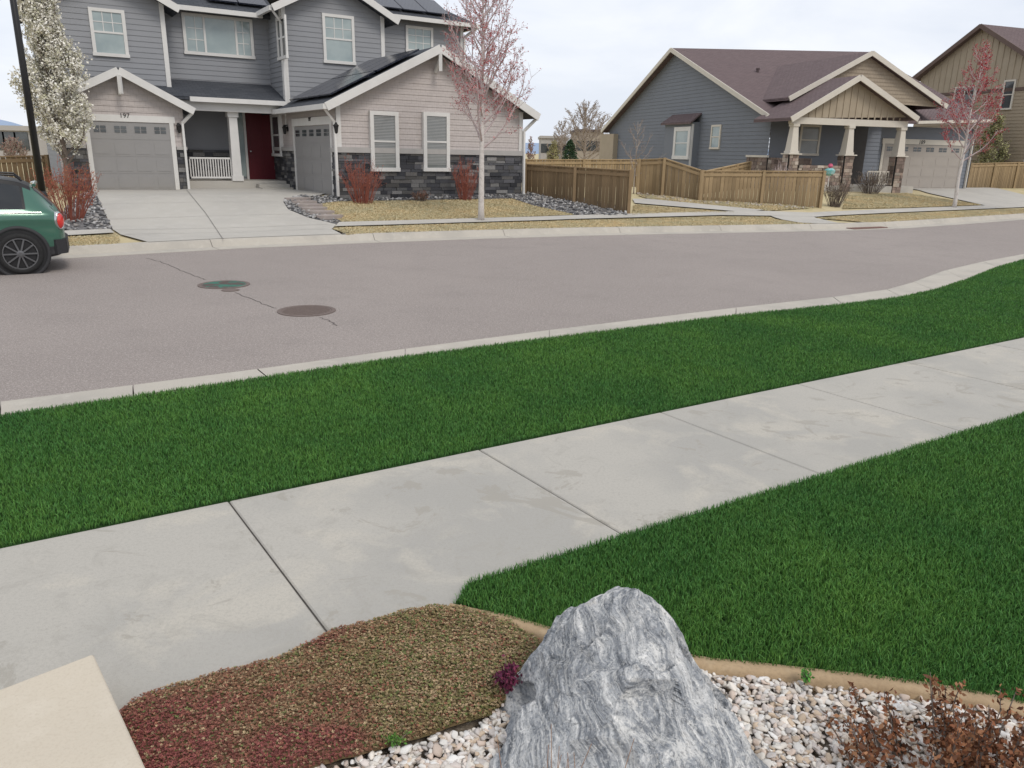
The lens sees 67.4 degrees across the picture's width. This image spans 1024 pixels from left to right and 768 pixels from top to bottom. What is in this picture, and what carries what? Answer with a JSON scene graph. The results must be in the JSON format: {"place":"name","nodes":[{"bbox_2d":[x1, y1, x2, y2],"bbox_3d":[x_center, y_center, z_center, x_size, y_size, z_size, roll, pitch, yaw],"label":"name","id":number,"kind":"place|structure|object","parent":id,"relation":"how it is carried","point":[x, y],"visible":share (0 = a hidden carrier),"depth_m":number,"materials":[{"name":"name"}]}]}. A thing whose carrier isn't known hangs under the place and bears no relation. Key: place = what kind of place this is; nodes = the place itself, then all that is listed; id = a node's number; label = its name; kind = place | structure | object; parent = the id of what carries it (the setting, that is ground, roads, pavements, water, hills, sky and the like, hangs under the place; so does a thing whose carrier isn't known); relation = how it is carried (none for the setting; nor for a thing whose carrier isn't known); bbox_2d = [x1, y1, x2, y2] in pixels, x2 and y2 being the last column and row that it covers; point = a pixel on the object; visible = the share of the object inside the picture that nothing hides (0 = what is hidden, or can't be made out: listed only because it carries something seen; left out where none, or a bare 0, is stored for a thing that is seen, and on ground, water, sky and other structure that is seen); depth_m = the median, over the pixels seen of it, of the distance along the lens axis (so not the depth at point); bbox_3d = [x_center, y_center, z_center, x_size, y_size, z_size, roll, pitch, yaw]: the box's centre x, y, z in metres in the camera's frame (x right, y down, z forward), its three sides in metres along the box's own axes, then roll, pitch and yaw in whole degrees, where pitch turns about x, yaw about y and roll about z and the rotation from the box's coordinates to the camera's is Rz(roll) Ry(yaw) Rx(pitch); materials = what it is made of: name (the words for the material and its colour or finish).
{"place":"outdoors","nodes":[
{"label":"outdoors","id":0,"kind":"place"},
{"bbox_2d":[65,229,112,234],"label":"sidewalk","id":1,"kind":"structure","parent":0,"point":[77,232],"depth_m":17.06,"materials":[{"name":"grey concrete"}]},
{"bbox_2d":[93,188,347,241],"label":"driveway","id":2,"kind":"structure","parent":0,"point":[133,211],"depth_m":20.03,"materials":[{"name":"grey concrete"}]},
{"bbox_2d":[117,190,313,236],"bbox_3d":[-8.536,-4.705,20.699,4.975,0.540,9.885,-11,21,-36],"label":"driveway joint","id":3,"kind":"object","parent":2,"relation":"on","point":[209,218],"visible":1,"depth_m":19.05,"materials":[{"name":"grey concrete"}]},
{"bbox_2d":[0,120,768,157],"bbox_3d":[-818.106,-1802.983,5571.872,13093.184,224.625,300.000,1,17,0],"label":"hills","id":4,"kind":"structure","parent":0,"point":[535,147],"depth_m":5666.34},
{"bbox_2d":[0,338,1023,711],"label":"sidewalk","id":5,"kind":"structure","parent":0,"point":[142,606],"depth_m":4.18,"materials":[{"name":"concrete"}]},
{"bbox_2d":[229,452,619,632],"bbox_3d":[6.558,-0.352,8.435,44.786,0.001,1.610,-9,20,-31],"label":"sidewalk joint","id":6,"kind":"object","parent":5,"relation":"on","point":[289,581],"visible":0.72,"depth_m":3.79,"materials":[{"name":"grey concrete"}]},
{"bbox_2d":[0,220,1023,414],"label":"road","id":7,"kind":"structure","parent":0,"point":[69,325],"depth_m":11.95,"materials":[{"name":"grey asphalt"}]},
{"bbox_2d":[0,172,69,274],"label":"parked car","id":8,"kind":"object","parent":7,"relation":"on","point":[33,237],"visible":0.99,"depth_m":12.56,"materials":[{"name":"metal"}]},
{"bbox_2d":[197,280,249,288],"bbox_3d":[-4.518,-1.562,12.046,0.780,0.010,0.780,1,17,0],"label":"manhole cover","id":9,"kind":"object","parent":7,"relation":"on","point":[223,284],"visible":1,"depth_m":12.00,"materials":[{"name":"metal"}]},
{"bbox_2d":[277,305,335,316],"bbox_3d":[-2.737,-0.980,10.234,0.760,0.010,0.760,1,17,0],"label":"manhole cover","id":10,"kind":"object","parent":7,"relation":"on","point":[306,310],"visible":1,"depth_m":10.20,"materials":[{"name":"metal"}]},
{"bbox_2d":[0,254,1023,416],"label":"curb","id":11,"kind":"structure","parent":7,"relation":"on","point":[940,279],"depth_m":8.29,"materials":[{"name":"concrete"}]},
{"bbox_2d":[51,213,1023,258],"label":"curb","id":12,"kind":"structure","parent":7,"relation":"on","point":[101,250],"depth_m":19.41,"materials":[{"name":"concrete"}]},
{"bbox_2d":[847,223,887,228],"bbox_3d":[11.230,-5.036,24.430,1.675,0.136,0.495,-9,19,-29],"label":"storm drain","id":13,"kind":"object","parent":12,"relation":"on","point":[866,227],"visible":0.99,"depth_m":24.27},
{"bbox_2d":[0,259,1023,548],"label":"lawn","id":14,"kind":"structure","parent":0,"point":[162,483],"depth_m":6.19,"materials":[{"name":"green plant"}]},
{"bbox_2d":[0,0,1023,142],"label":"sky","id":15,"kind":"structure","parent":0,"point":[591,50],"materials":[{"name":"white"}]},
{"bbox_2d":[1,157,1023,242],"bbox_3d":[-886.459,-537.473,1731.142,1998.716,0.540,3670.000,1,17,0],"label":"terrain","id":16,"kind":"structure","parent":0,"point":[128,239],"depth_m":27.35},
{"bbox_2d":[0,137,28,162],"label":"bare tree","id":17,"kind":"object","parent":16,"relation":"on","point":[8,150],"visible":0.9,"depth_m":47.78,"materials":[{"name":"brown plant"}]},
{"bbox_2d":[0,125,47,159],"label":"distant building","id":18,"kind":"structure","parent":16,"relation":"on","point":[14,132],"depth_m":57.35,"materials":[{"name":"beige"}]},
{"bbox_2d":[2,132,15,149],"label":"window","id":19,"kind":"structure","parent":18,"relation":"in","point":[5,135],"depth_m":57.27,"materials":[{"name":"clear glass"}]},
{"bbox_2d":[13,132,30,150],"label":"window","id":20,"kind":"structure","parent":18,"relation":"in","point":[22,135],"depth_m":57.33,"materials":[{"name":"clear glass"}]},
{"bbox_2d":[0,155,52,187],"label":"wood fence","id":21,"kind":"object","parent":16,"relation":"on","point":[23,161],"visible":0.47,"depth_m":24.89,"materials":[{"name":"brown wood"}]},
{"bbox_2d":[7,0,97,188],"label":"pear tree","id":22,"kind":"object","parent":16,"relation":"on","point":[47,43],"visible":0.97,"depth_m":21.25,"materials":[{"name":"white plant"}]},
{"bbox_2d":[60,191,111,230],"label":"rock mulch","id":23,"kind":"object","parent":16,"relation":"on","point":[95,217],"visible":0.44,"depth_m":18.44,"materials":[{"name":"grey gravel"}]},
{"bbox_2d":[26,155,103,221],"bbox_3d":[-10.401,-4.568,17.943,1.546,1.537,1.462,14,21,36],"label":"red twig shrub","id":24,"kind":"object","parent":23,"relation":"on","point":[68,193],"visible":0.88,"depth_m":17.88,"materials":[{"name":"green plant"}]},
{"bbox_2d":[17,0,540,199],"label":"two storey house","id":25,"kind":"structure","parent":16,"relation":"on","point":[307,95],"depth_m":25.57,"materials":[{"name":"grey"}]},
{"bbox_2d":[88,7,129,57],"bbox_3d":[-12.807,-11.156,24.401,1.069,1.405,0.085,-9,20,-31],"label":"window","id":26,"kind":"structure","parent":25,"relation":"in","point":[107,26],"depth_m":24.40,"materials":[{"name":"white glass"}]},
{"bbox_2d":[89,121,175,189],"bbox_3d":[-12.125,-7.277,24.608,2.319,2.086,0.048,-9,20,-31],"label":"garage door","id":27,"kind":"structure","parent":25,"relation":"in","point":[130,156],"depth_m":24.58,"materials":[{"name":"grey metal"}]},
{"bbox_2d":[181,12,255,58],"bbox_3d":[-10.257,-12.169,26.878,2.404,1.318,0.085,-9,20,-31],"label":"window","id":28,"kind":"structure","parent":25,"relation":"in","point":[203,34],"depth_m":26.86,"materials":[{"name":"white glass"}]},
{"bbox_2d":[245,113,275,178],"bbox_3d":[-9.307,-8.832,28.500,1.017,2.394,0.130,-9,20,-31],"label":"front door","id":29,"kind":"structure","parent":25,"relation":"in","point":[261,160],"depth_m":28.50,"materials":[{"name":"red paint"}]},
{"bbox_2d":[270,114,283,156],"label":"window","id":30,"kind":"structure","parent":25,"relation":"in","point":[275,119],"depth_m":28.06,"materials":[{"name":"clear glass"}]},
{"bbox_2d":[275,14,288,60],"bbox_3d":[-7.909,-11.877,26.367,0.085,1.354,1.086,-9,20,-31],"label":"window","id":31,"kind":"structure","parent":25,"relation":"in","point":[283,18],"depth_m":26.26,"materials":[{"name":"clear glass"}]},
{"bbox_2d":[294,125,332,194],"bbox_3d":[-6.560,-7.404,25.337,0.048,2.103,3.642,-9,20,-31],"label":"garage door","id":32,"kind":"structure","parent":25,"relation":"in","point":[312,143],"depth_m":25.22,"materials":[{"name":"grey metal"}]},
{"bbox_2d":[321,13,355,64],"bbox_3d":[-6.177,-12.298,27.420,1.213,1.623,0.085,-9,20,-31],"label":"window","id":33,"kind":"structure","parent":25,"relation":"in","point":[338,32],"depth_m":27.42,"materials":[{"name":"white glass"}]},
{"bbox_2d":[368,111,400,171],"bbox_3d":[-4.003,-7.601,24.090,0.994,1.797,0.165,-9,20,-31],"label":"window","id":34,"kind":"structure","parent":25,"relation":"in","point":[383,125],"depth_m":24.04,"materials":[{"name":"grey glass"}]},
{"bbox_2d":[405,25,432,50],"bbox_3d":[-3.696,-13.763,30.698,1.239,0.964,0.085,-9,20,-31],"label":"window","id":35,"kind":"structure","parent":25,"relation":"in","point":[417,37],"depth_m":30.66,"materials":[{"name":"clear glass"}]},
{"bbox_2d":[422,112,450,171],"bbox_3d":[-2.469,-7.875,25.014,0.990,1.831,0.165,-9,20,-31],"label":"window","id":36,"kind":"structure","parent":25,"relation":"in","point":[435,125],"depth_m":24.96,"materials":[{"name":"grey glass"}]},
{"bbox_2d":[411,190,430,200],"bbox_3d":[-2.920,-6.003,24.550,0.677,0.405,0.701,1,17,0],"label":"red twig shrub","id":37,"kind":"object","parent":16,"relation":"on","point":[421,196],"visible":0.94,"depth_m":24.47,"materials":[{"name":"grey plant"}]},
{"bbox_2d":[321,198,572,221],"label":"dormant turf","id":38,"kind":"structure","parent":16,"relation":"on","point":[427,211],"depth_m":22.85,"materials":[{"name":"beige plant"}]},
{"bbox_2d":[338,154,386,203],"bbox_3d":[-4.552,-6.188,23.246,1.471,1.498,1.337,15,22,39],"label":"red twig shrub","id":39,"kind":"object","parent":38,"relation":"on","point":[365,197],"visible":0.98,"depth_m":23.15,"materials":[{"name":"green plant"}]},
{"bbox_2d":[283,191,626,223],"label":"rock mulch","id":40,"kind":"object","parent":16,"relation":"on","point":[550,200],"visible":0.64,"depth_m":24.87,"materials":[{"name":"grey gravel"}]},
{"bbox_2d":[284,197,310,200],"bbox_3d":[-6.449,-5.570,23.169,0.780,0.100,0.464,-15,23,-42],"label":"stepping stone","id":41,"kind":"object","parent":40,"relation":"on","point":[298,198],"visible":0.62,"depth_m":23.06,"materials":[{"name":"grey stone"}]},
{"bbox_2d":[293,200,316,203],"bbox_3d":[-6.154,-5.376,22.750,0.733,0.100,0.417,-8,19,-28],"label":"stepping stone","id":42,"kind":"object","parent":40,"relation":"on","point":[304,201],"visible":0.72,"depth_m":22.59,"materials":[{"name":"grey stone"}]},
{"bbox_2d":[298,203,322,206],"bbox_3d":[-5.857,-5.182,22.320,0.704,0.100,0.454,-3,17,-15],"label":"stepping stone","id":43,"kind":"object","parent":40,"relation":"on","point":[310,205],"visible":0.72,"depth_m":22.11,"materials":[{"name":"grey stone"}]},
{"bbox_2d":[300,206,327,210],"bbox_3d":[-5.626,-4.987,21.877,0.465,0.100,0.766,17,23,42],"label":"stepping stone","id":44,"kind":"object","parent":40,"relation":"on","point":[314,208],"visible":0.72,"depth_m":21.70,"materials":[{"name":"grey stone"}]},
{"bbox_2d":[306,210,334,214],"bbox_3d":[-5.347,-4.783,21.430,0.768,0.100,0.467,-4,18,-17],"label":"stepping stone","id":45,"kind":"object","parent":40,"relation":"on","point":[318,212],"visible":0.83,"depth_m":21.25,"materials":[{"name":"grey stone"}]},
{"bbox_2d":[316,214,342,219],"bbox_3d":[-4.966,-4.559,20.944,0.743,0.100,0.495,-5,18,-20],"label":"stepping stone","id":46,"kind":"object","parent":40,"relation":"on","point":[329,216],"visible":0.9,"depth_m":20.74,"materials":[{"name":"grey stone"}]},
{"bbox_2d":[450,157,478,199],"bbox_3d":[-1.579,-6.727,25.086,1.185,1.502,1.137,1,17,0],"label":"red twig shrub","id":47,"kind":"object","parent":16,"relation":"on","point":[464,179],"visible":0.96,"depth_m":25.14,"materials":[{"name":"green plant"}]},
{"bbox_2d":[441,0,540,219],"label":"maple tree","id":48,"kind":"object","parent":16,"relation":"on","point":[481,94],"visible":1,"depth_m":20.86,"materials":[{"name":"pink plant"}]},
{"bbox_2d":[526,136,535,158],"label":"bare tree","id":49,"kind":"object","parent":16,"relation":"on","point":[529,155],"visible":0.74,"depth_m":57.32,"materials":[{"name":"brown plant"}]},
{"bbox_2d":[538,136,567,161],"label":"distant building","id":50,"kind":"structure","parent":16,"relation":"on","point":[544,141],"depth_m":114.57,"materials":[{"name":"beige concrete"}]},
{"bbox_2d":[546,140,559,164],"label":"willow tree","id":51,"kind":"object","parent":16,"relation":"on","point":[554,148],"visible":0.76,"depth_m":66.83,"materials":[{"name":"green plant"}]},
{"bbox_2d":[547,121,573,165],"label":"bare tree","id":52,"kind":"object","parent":16,"relation":"on","point":[560,141],"visible":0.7,"depth_m":75.92,"materials":[{"name":"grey plant"}]},
{"bbox_2d":[561,139,578,164],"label":"evergreen shrub","id":53,"kind":"object","parent":16,"relation":"on","point":[570,146],"visible":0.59,"depth_m":59.09,"materials":[{"name":"green plant"}]},
{"bbox_2d":[525,163,632,213],"bbox_3d":[2.141,-6.630,26.230,4.752,1.635,0.180,17,23,41],"label":"wood fence","id":54,"kind":"object","parent":16,"relation":"on","point":[549,176],"visible":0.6,"depth_m":25.93,"materials":[{"name":"brown wood"}]},
{"bbox_2d":[525,159,637,186],"bbox_3d":[3.225,-9.499,34.808,6.042,1.433,0.177,-7,19,-26],"label":"wood fence","id":55,"kind":"object","parent":16,"relation":"on","point":[613,163],"visible":0.36,"depth_m":34.91,"materials":[{"name":"brown wood"}]},
{"bbox_2d":[570,129,599,164],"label":"distant building","id":56,"kind":"structure","parent":16,"relation":"on","point":[580,152],"depth_m":105.07,"materials":[{"name":"beige concrete"}]},
{"bbox_2d":[561,98,611,160],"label":"bare tree","id":57,"kind":"object","parent":16,"relation":"on","point":[598,127],"visible":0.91,"depth_m":70.81,"materials":[{"name":"brown plant"}]},
{"bbox_2d":[620,122,662,193],"bbox_3d":[4.767,-8.598,29.091,1.614,2.762,1.536,-14,23,-42],"label":"bare tree","id":58,"kind":"object","parent":16,"relation":"on","point":[636,147],"visible":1,"depth_m":29.02,"materials":[{"name":"brown plant"}]},
{"bbox_2d":[633,199,760,210],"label":"footpath","id":59,"kind":"structure","parent":16,"relation":"on","point":[674,203],"depth_m":27.10,"materials":[{"name":"grey concrete"}]},
{"bbox_2d":[704,161,751,191],"bbox_3d":[9.527,-9.055,33.762,0.178,1.437,7.799,10,19,27],"label":"wood fence","id":60,"kind":"object","parent":16,"relation":"on","point":[745,166],"visible":0.35,"depth_m":34.61,"materials":[{"name":"brown wood"}]},
{"bbox_2d":[636,158,825,207],"bbox_3d":[8.169,-7.399,28.585,6.946,1.868,1.267,3,17,6],"label":"wood fence","id":61,"kind":"object","parent":16,"relation":"on","point":[652,174],"visible":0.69,"depth_m":28.56,"materials":[{"name":"brown wood"}]},
{"bbox_2d":[599,48,993,193],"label":"ranch house","id":62,"kind":"structure","parent":16,"relation":"on","point":[847,114],"depth_m":39.48,"materials":[{"name":"blue"}]},
{"bbox_2d":[671,126,690,158],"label":"window","id":63,"kind":"structure","parent":62,"relation":"in","point":[682,135],"depth_m":43.19,"materials":[{"name":"clear glass"}]},
{"bbox_2d":[709,124,721,148],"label":"window","id":64,"kind":"structure","parent":62,"relation":"in","point":[715,136],"depth_m":40.83,"materials":[{"name":"clear glass"}]},
{"bbox_2d":[798,124,821,155],"bbox_3d":[14.436,-11.818,37.243,1.209,1.422,0.090,-4,18,-17],"label":"window","id":65,"kind":"structure","parent":62,"relation":"in","point":[809,138],"depth_m":37.24,"materials":[{"name":"grey glass"}]},
{"bbox_2d":[850,127,868,183],"bbox_3d":[17.265,-11.385,38.318,0.775,2.726,0.030,-4,18,-17],"label":"front door","id":66,"kind":"structure","parent":62,"relation":"in","point":[861,133],"depth_m":38.26,"materials":[{"name":"wood"}]},
{"bbox_2d":[881,144,961,187],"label":"garage door","id":67,"kind":"structure","parent":62,"relation":"in","point":[926,166],"depth_m":41.13,"materials":[{"name":"beige metal"}]},
{"bbox_2d":[773,216,836,222],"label":"sidewalk ramp","id":68,"kind":"structure","parent":16,"relation":"on","point":[806,219],"depth_m":25.38,"materials":[{"name":"grey concrete"}]},
{"bbox_2d":[825,164,835,183],"bbox_3d":[14.284,-9.304,34.612,0.480,1.216,0.480,1,17,0],"label":"garden ornament","id":69,"kind":"object","parent":16,"relation":"on","point":[830,170],"visible":0.96,"depth_m":34.39,"materials":[{"name":"teal glass"}]},
{"bbox_2d":[824,177,853,207],"bbox_3d":[12.508,-7.381,29.525,1.303,1.154,1.263,1,17,0],"label":"twiggy shrub","id":70,"kind":"object","parent":16,"relation":"on","point":[837,197],"visible":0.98,"depth_m":29.43,"materials":[{"name":"brown plant"}]},
{"bbox_2d":[852,167,893,193],"bbox_3d":[16.607,-9.367,35.361,1.708,1.229,1.766,1,17,0],"label":"twiggy shrub","id":71,"kind":"object","parent":16,"relation":"on","point":[870,183],"visible":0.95,"depth_m":35.29,"materials":[{"name":"grey plant"}]},
{"bbox_2d":[930,39,1008,207],"bbox_3d":[18.919,-10.613,31.708,2.649,6.599,2.308,-1,17,-8],"label":"maple tree","id":72,"kind":"object","parent":16,"relation":"on","point":[986,61],"visible":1,"depth_m":31.41,"materials":[{"name":"red plant"}]},
{"bbox_2d":[973,113,1010,162],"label":"leafing tree","id":73,"kind":"object","parent":16,"relation":"on","point":[991,157],"visible":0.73,"depth_m":47.30,"materials":[{"name":"green plant"}]},
{"bbox_2d":[966,162,1023,187],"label":"wood fence","id":74,"kind":"object","parent":16,"relation":"on","point":[990,175],"visible":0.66,"depth_m":44.74,"materials":[{"name":"brown wood"}]},
{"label":"dormant turf","id":75,"kind":"structure","parent":16,"relation":"on","visible":0},
{"bbox_2d":[335,216,811,234],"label":"dormant lawn","id":76,"kind":"structure","parent":75,"relation":"on","point":[701,221],"depth_m":21.92,"materials":[{"name":"beige plant"}]},
{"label":"dormant turf","id":77,"kind":"structure","parent":16,"relation":"on","visible":0},
{"bbox_2d":[632,204,726,214],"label":"dormant lawn","id":78,"kind":"structure","parent":77,"relation":"on","point":[637,209],"depth_m":25.84,"materials":[{"name":"beige plant"}]},
{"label":"dormant turf","id":79,"kind":"structure","parent":16,"relation":"on","visible":0},
{"bbox_2d":[638,195,809,210],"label":"dormant lawn","id":80,"kind":"structure","parent":79,"relation":"on","point":[766,207],"depth_m":28.00,"materials":[{"name":"beige plant"}]},
{"bbox_2d":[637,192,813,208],"bbox_3d":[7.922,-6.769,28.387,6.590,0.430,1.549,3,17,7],"label":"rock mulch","id":81,"kind":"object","parent":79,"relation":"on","point":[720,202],"visible":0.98,"depth_m":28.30,"materials":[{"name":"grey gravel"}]},
{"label":"dormant turf","id":82,"kind":"structure","parent":16,"relation":"on","visible":0},
{"bbox_2d":[821,208,1023,221],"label":"dormant lawn","id":83,"kind":"structure","parent":82,"relation":"on","point":[901,216],"depth_m":28.11,"materials":[{"name":"beige plant"}]},
{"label":"dormant turf","id":84,"kind":"structure","parent":16,"relation":"on","visible":0},
{"bbox_2d":[10,0,47,196],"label":"street lamp","id":85,"kind":"object","parent":84,"relation":"on","point":[28,103],"visible":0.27,"depth_m":14.93,"materials":[{"name":"black metal"}]},
{"bbox_2d":[68,234,119,245],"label":"dormant lawn","id":86,"kind":"structure","parent":84,"relation":"on","point":[94,239],"depth_m":15.96,"materials":[{"name":"yellow plant"}]},
{"bbox_2d":[315,669,1023,767],"bbox_3d":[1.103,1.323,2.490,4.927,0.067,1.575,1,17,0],"label":"river gravel","id":87,"kind":"structure","parent":0,"point":[785,729],"depth_m":2.73,"materials":[{"name":"white gravel"}]},
{"bbox_2d":[0,655,144,767],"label":"stone slab","id":88,"kind":"structure","parent":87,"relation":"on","point":[67,715],"depth_m":2.47,"materials":[{"name":"stone"}]},
{"bbox_2d":[121,609,538,767],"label":"sedum mat","id":89,"kind":"object","parent":87,"relation":"on","point":[326,761],"visible":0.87,"depth_m":2.79,"materials":[{"name":"brown plant"}]},
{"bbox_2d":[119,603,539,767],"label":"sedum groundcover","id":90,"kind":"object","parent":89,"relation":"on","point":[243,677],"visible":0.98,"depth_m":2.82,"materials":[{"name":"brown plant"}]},
{"bbox_2d":[491,654,522,693],"bbox_3d":[-0.021,1.091,2.842,0.117,0.135,0.125,15,21,38],"label":"purple sedum","id":91,"kind":"object","parent":90,"relation":"on","point":[506,678],"visible":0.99,"depth_m":2.83,"materials":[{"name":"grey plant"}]},
{"bbox_2d":[381,731,411,747],"bbox_3d":[-0.389,1.200,2.596,0.103,0.055,0.062,1,17,0],"label":"green sprout","id":92,"kind":"object","parent":87,"relation":"on","point":[394,738],"visible":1,"depth_m":2.59,"materials":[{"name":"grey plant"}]},
{"bbox_2d":[496,725,634,767],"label":"dry stalks","id":93,"kind":"object","parent":87,"relation":"on","point":[561,755],"visible":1,"depth_m":2.08,"materials":[{"name":"plant"}]},
{"bbox_2d":[489,586,768,767],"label":"boulder","id":94,"kind":"object","parent":87,"relation":"on","point":[610,675],"visible":0.94,"depth_m":2.49,"materials":[{"name":"grey stone"}]},
{"bbox_2d":[449,603,1023,720],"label":"garden edging","id":95,"kind":"object","parent":87,"relation":"on","point":[912,689],"visible":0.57,"depth_m":2.99,"materials":[{"name":"beige concrete"}]},
{"bbox_2d":[798,667,814,684],"bbox_3d":[1.126,1.121,2.950,0.051,0.081,0.055,-5,18,-19],"label":"green weed","id":96,"kind":"object","parent":87,"relation":"on","point":[805,675],"visible":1,"depth_m":2.94,"materials":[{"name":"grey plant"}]},
{"bbox_2d":[822,673,1023,767],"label":"dried shrub","id":97,"kind":"object","parent":87,"relation":"on","point":[974,745],"visible":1,"depth_m":2.55,"materials":[{"name":"brown plant"}]},
{"bbox_2d":[335,204,1023,225],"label":"sidewalk","id":98,"kind":"structure","parent":0,"point":[764,213],"depth_m":25.16,"materials":[{"name":"grey concrete"}]},
{"bbox_2d":[453,411,1023,703],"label":"lawn","id":99,"kind":"structure","parent":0,"point":[914,490],"depth_m":3.74,"materials":[{"name":"green plant"}]},
{"bbox_2d":[843,193,980,208],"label":"dormant lawn","id":100,"kind":"structure","parent":0,"point":[894,200],"depth_m":33.16,"materials":[{"name":"beige plant"}]},
{"bbox_2d":[913,24,1023,182],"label":"tan house","id":101,"kind":"structure","parent":0,"point":[942,73],"depth_m":48.38,"materials":[{"name":"beige wood"}]},
{"bbox_2d":[953,85,976,108],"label":"window","id":102,"kind":"structure","parent":101,"relation":"in","point":[966,96],"depth_m":50.08,"materials":[{"name":"clear glass"}]},
{"bbox_2d":[998,79,1016,109],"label":"window","id":103,"kind":"structure","parent":101,"relation":"in","point":[1007,102],"depth_m":47.42,"materials":[{"name":"clear glass"}]},
{"bbox_2d":[913,188,1023,204],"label":"driveway","id":104,"kind":"structure","parent":0,"point":[990,196],"depth_m":38.84,"materials":[{"name":"grey concrete"}]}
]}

